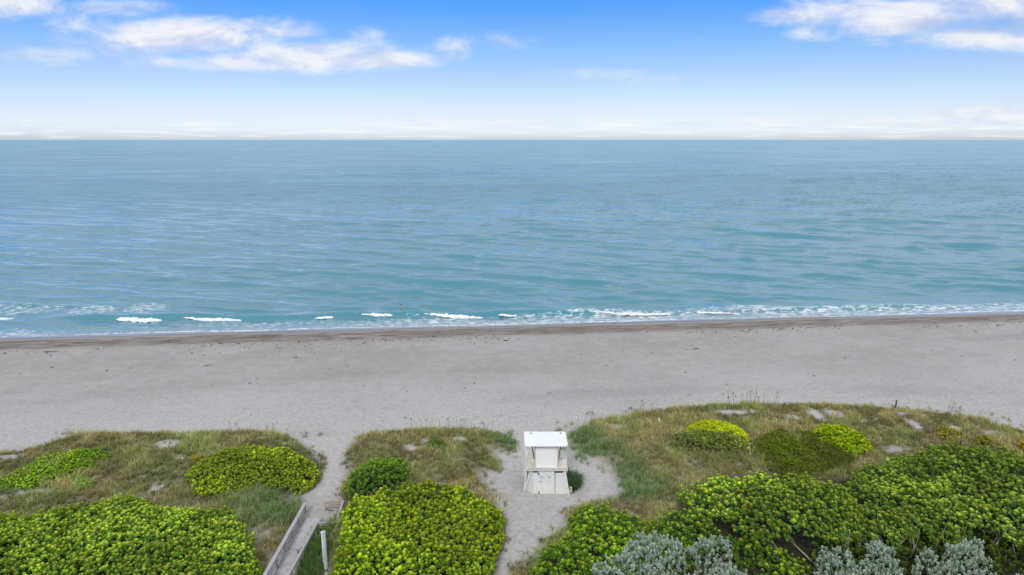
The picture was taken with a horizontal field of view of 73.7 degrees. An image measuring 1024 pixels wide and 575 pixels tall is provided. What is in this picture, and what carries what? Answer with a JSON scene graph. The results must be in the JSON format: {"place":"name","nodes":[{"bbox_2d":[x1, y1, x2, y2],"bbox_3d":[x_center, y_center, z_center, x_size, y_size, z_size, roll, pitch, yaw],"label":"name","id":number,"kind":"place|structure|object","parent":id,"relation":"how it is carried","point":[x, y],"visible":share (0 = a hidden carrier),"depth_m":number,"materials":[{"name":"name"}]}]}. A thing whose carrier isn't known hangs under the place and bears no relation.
{"place":"outdoors","nodes":[
{"label":"outdoors","id":0,"kind":"place"},
{"bbox_2d":[0,140,1023,338],"bbox_3d":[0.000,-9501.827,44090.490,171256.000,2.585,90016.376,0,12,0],"label":"sea","id":1,"kind":"structure","parent":0,"point":[98,237],"depth_m":229.92,"materials":[{"name":"liquid"}]},
{"bbox_2d":[116,317,161,322],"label":"breaking wave","id":2,"kind":"object","parent":1,"relation":"on","point":[135,319],"visible":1,"depth_m":117.66,"materials":[{"name":"liquid"}]},
{"bbox_2d":[183,317,241,320],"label":"breaking wave","id":3,"kind":"object","parent":1,"relation":"on","point":[214,319],"visible":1,"depth_m":117.76,"materials":[{"name":"liquid"}]},
{"bbox_2d":[315,316,332,318],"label":"breaking wave","id":4,"kind":"object","parent":1,"relation":"on","point":[325,317],"visible":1,"depth_m":118.81,"materials":[{"name":"liquid"}]},
{"bbox_2d":[362,313,391,316],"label":"breaking wave","id":5,"kind":"object","parent":1,"relation":"on","point":[377,314],"visible":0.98,"depth_m":120.09,"materials":[{"name":"liquid"}]},
{"bbox_2d":[424,313,482,318],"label":"breaking wave","id":6,"kind":"object","parent":1,"relation":"on","point":[445,315],"visible":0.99,"depth_m":120.00,"materials":[{"name":"liquid"}]},
{"bbox_2d":[499,314,516,316],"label":"breaking wave","id":7,"kind":"object","parent":1,"relation":"on","point":[507,315],"visible":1,"depth_m":120.61,"materials":[{"name":"liquid"}]},
{"bbox_2d":[593,311,670,315],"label":"breaking wave","id":8,"kind":"object","parent":1,"relation":"on","point":[632,313],"visible":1,"depth_m":121.16,"materials":[{"name":"liquid"}]},
{"bbox_2d":[697,311,739,313],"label":"breaking wave","id":9,"kind":"object","parent":1,"relation":"on","point":[716,312],"visible":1,"depth_m":121.96,"materials":[{"name":"liquid"}]},
{"bbox_2d":[0,312,1023,574],"bbox_3d":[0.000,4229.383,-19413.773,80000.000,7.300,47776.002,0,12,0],"label":"beach","id":10,"kind":"structure","parent":0,"point":[518,382],"depth_m":80.83,"materials":[{"name":"beige sand"}]},
{"bbox_2d":[0,447,112,490],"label":"sprawling shrub","id":11,"kind":"object","parent":10,"relation":"on","point":[57,465],"visible":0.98,"depth_m":58.44,"materials":[{"name":"green plant"}]},
{"bbox_2d":[71,475,94,489],"bbox_3d":[-35.365,16.118,56.244,1.888,0.727,2.363,-5,13,-23],"label":"green tuft","id":12,"kind":"object","parent":10,"relation":"on","point":[81,480],"visible":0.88,"depth_m":56.07,"materials":[{"name":"green plant"}]},
{"bbox_2d":[0,493,264,574],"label":"sea grape shrub","id":13,"kind":"object","parent":10,"relation":"on","point":[144,514],"visible":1,"depth_m":46.36,"materials":[{"name":"green plant"}]},
{"bbox_2d":[0,424,327,574],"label":"dune grass","id":14,"kind":"structure","parent":10,"relation":"on","point":[217,437],"depth_m":57.98,"materials":[{"name":"green plant"}]},
{"bbox_2d":[190,453,202,460],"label":"tuft","id":15,"kind":"object","parent":10,"relation":"on","point":[193,457],"visible":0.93,"depth_m":60.21,"materials":[{"name":"green plant"}]},
{"bbox_2d":[184,444,320,496],"bbox_3d":[-22.025,15.670,58.333,11.069,2.222,8.267,0,12,0],"label":"sprawling shrub","id":16,"kind":"object","parent":10,"relation":"on","point":[276,461],"visible":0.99,"depth_m":57.64,"materials":[{"name":"green plant"}]},
{"bbox_2d":[263,500,343,574],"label":"boardwalk","id":17,"kind":"structure","parent":10,"relation":"on","point":[298,541],"depth_m":49.27,"materials":[{"name":"grey wood"}]},
{"bbox_2d":[290,516,342,574],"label":"grass clump","id":18,"kind":"object","parent":10,"relation":"on","point":[312,564],"visible":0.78,"depth_m":47.12,"materials":[{"name":"green plant"}]},
{"bbox_2d":[321,530,327,574],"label":"post","id":19,"kind":"object","parent":10,"relation":"on","point":[324,546],"visible":1,"depth_m":42.80,"materials":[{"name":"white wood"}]},
{"bbox_2d":[343,456,410,498],"bbox_3d":[-11.302,15.573,56.905,5.546,2.741,6.324,0,12,0],"label":"sea grape shrub","id":20,"kind":"object","parent":10,"relation":"on","point":[380,466],"visible":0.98,"depth_m":55.68,"materials":[{"name":"green plant"}]},
{"bbox_2d":[283,424,518,574],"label":"dune grass","id":21,"kind":"structure","parent":10,"relation":"on","point":[422,431],"depth_m":61.75,"materials":[{"name":"green plant"}]},
{"bbox_2d":[329,479,506,574],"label":"sea grape shrub","id":22,"kind":"object","parent":10,"relation":"on","point":[374,547],"visible":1,"depth_m":47.65,"materials":[{"name":"green plant"}]},
{"bbox_2d":[425,438,445,447],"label":"green tuft","id":23,"kind":"object","parent":10,"relation":"on","point":[436,440],"visible":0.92,"depth_m":63.42,"materials":[{"name":"green plant"}]},
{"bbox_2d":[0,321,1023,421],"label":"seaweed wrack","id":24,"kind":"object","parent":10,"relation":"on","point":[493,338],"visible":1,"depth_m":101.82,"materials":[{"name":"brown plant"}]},
{"bbox_2d":[536,535,548,543],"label":"grass clump","id":25,"kind":"object","parent":10,"relation":"on","point":[539,541],"visible":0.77,"depth_m":50.08,"materials":[{"name":"green plant"}]},
{"bbox_2d":[523,432,569,493],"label":"lifeguard tower","id":26,"kind":"structure","parent":10,"relation":"on","point":[545,467],"depth_m":56.48,"materials":[{"name":"paint"}]},
{"bbox_2d":[534,472,553,493],"bbox_3d":[2.664,16.210,56.538,1.723,1.903,0.087,0,12,0],"label":"door","id":27,"kind":"structure","parent":26,"relation":"in","point":[546,487],"depth_m":56.56,"materials":[{"name":"paint"}]},
{"bbox_2d":[566,467,586,490],"bbox_3d":[5.287,16.296,58.204,3.396,1.168,4.444,0,12,0],"label":"grass clump","id":28,"kind":"object","parent":10,"relation":"on","point":[574,480],"visible":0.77,"depth_m":57.88,"materials":[{"name":"green plant"}]},
{"bbox_2d":[526,502,654,574],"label":"sea grape shrub","id":29,"kind":"object","parent":10,"relation":"on","point":[555,550],"visible":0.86,"depth_m":46.41,"materials":[{"name":"green plant"}]},
{"bbox_2d":[625,533,701,574],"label":"sea grape shrub","id":30,"kind":"object","parent":10,"relation":"on","point":[689,563],"visible":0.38,"depth_m":45.19,"materials":[{"name":"green plant"}]},
{"bbox_2d":[591,529,748,574],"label":"silver buttonwood","id":31,"kind":"object","parent":10,"relation":"on","point":[628,557],"visible":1,"depth_m":43.82,"materials":[{"name":"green plant"}]},
{"bbox_2d":[651,507,724,559],"bbox_3d":[12.398,16.941,48.006,4.942,2.426,5.120,0,12,0],"label":"sea grape shrub","id":32,"kind":"object","parent":10,"relation":"on","point":[702,522],"visible":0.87,"depth_m":47.61,"materials":[{"name":"green plant"}]},
{"bbox_2d":[667,428,756,453],"bbox_3d":[18.397,14.091,63.208,8.101,1.877,4.276,0,12,0],"label":"sprawling shrub","id":33,"kind":"object","parent":10,"relation":"on","point":[719,437],"visible":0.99,"depth_m":62.52,"materials":[{"name":"green plant"}]},
{"bbox_2d":[684,419,749,447],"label":"mound shrub","id":34,"kind":"object","parent":10,"relation":"on","point":[714,424],"visible":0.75,"depth_m":65.31,"materials":[{"name":"green plant"}]},
{"bbox_2d":[701,534,813,574],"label":"sea grape shrub","id":35,"kind":"object","parent":10,"relation":"on","point":[783,565],"visible":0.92,"depth_m":45.23,"materials":[{"name":"green plant"}]},
{"bbox_2d":[507,398,1023,574],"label":"dune grass","id":36,"kind":"structure","parent":10,"relation":"on","point":[634,489],"depth_m":64.60,"materials":[{"name":"green plant"}]},
{"bbox_2d":[676,470,865,574],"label":"sea grape shrub","id":37,"kind":"object","parent":10,"relation":"on","point":[779,490],"visible":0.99,"depth_m":47.91,"materials":[{"name":"green plant"}]},
{"bbox_2d":[754,426,857,475],"bbox_3d":[26.215,14.596,62.061,8.796,1.344,9.242,0,12,0],"label":"fine leaved shrub","id":38,"kind":"object","parent":10,"relation":"on","point":[786,445],"visible":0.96,"depth_m":60.78,"materials":[{"name":"green plant"}]},
{"bbox_2d":[812,423,873,456],"bbox_3d":[31.019,14.014,63.979,4.782,1.581,5.583,-5,13,-24],"label":"leaved shrub","id":39,"kind":"object","parent":10,"relation":"on","point":[851,439],"visible":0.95,"depth_m":63.44,"materials":[{"name":"green plant"}]},
{"bbox_2d":[813,540,905,574],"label":"silver buttonwood","id":40,"kind":"object","parent":10,"relation":"on","point":[828,556],"visible":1,"depth_m":43.71,"materials":[{"name":"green plant"}]},
{"bbox_2d":[811,527,1023,574],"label":"sea grape shrub","id":41,"kind":"object","parent":10,"relation":"on","point":[993,546],"visible":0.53,"depth_m":45.38,"materials":[{"name":"green plant"}]},
{"bbox_2d":[825,438,1023,559],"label":"sea grape shrub","id":42,"kind":"object","parent":10,"relation":"on","point":[978,461],"visible":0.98,"depth_m":49.73,"materials":[{"name":"green plant"}]},
{"bbox_2d":[933,425,963,441],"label":"yellowing shrub","id":43,"kind":"object","parent":10,"relation":"on","point":[949,430],"visible":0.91,"depth_m":65.09,"materials":[{"name":"green plant"}]},
{"bbox_2d":[911,536,996,574],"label":"silver buttonwood","id":44,"kind":"object","parent":10,"relation":"on","point":[964,547],"visible":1,"depth_m":43.35,"materials":[{"name":"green plant"}]},
{"bbox_2d":[972,434,993,446],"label":"yellowing shrub","id":45,"kind":"object","parent":10,"relation":"on","point":[981,439],"visible":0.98,"depth_m":63.73,"materials":[{"name":"green plant"}]},
{"bbox_2d":[1015,440,1023,453],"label":"yellowing shrub","id":46,"kind":"object","parent":10,"relation":"on","point":[1019,443],"visible":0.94,"depth_m":62.64,"materials":[{"name":"yellow plant"}]},
{"bbox_2d":[0,0,1023,139],"label":"sky","id":47,"kind":"structure","parent":0,"point":[70,69],"materials":[{"name":"blue"}]},
{"bbox_2d":[55,391,985,442],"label":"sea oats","id":48,"kind":"object","parent":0,"point":[577,415],"visible":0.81,"depth_m":69.32,"materials":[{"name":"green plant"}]}
]}

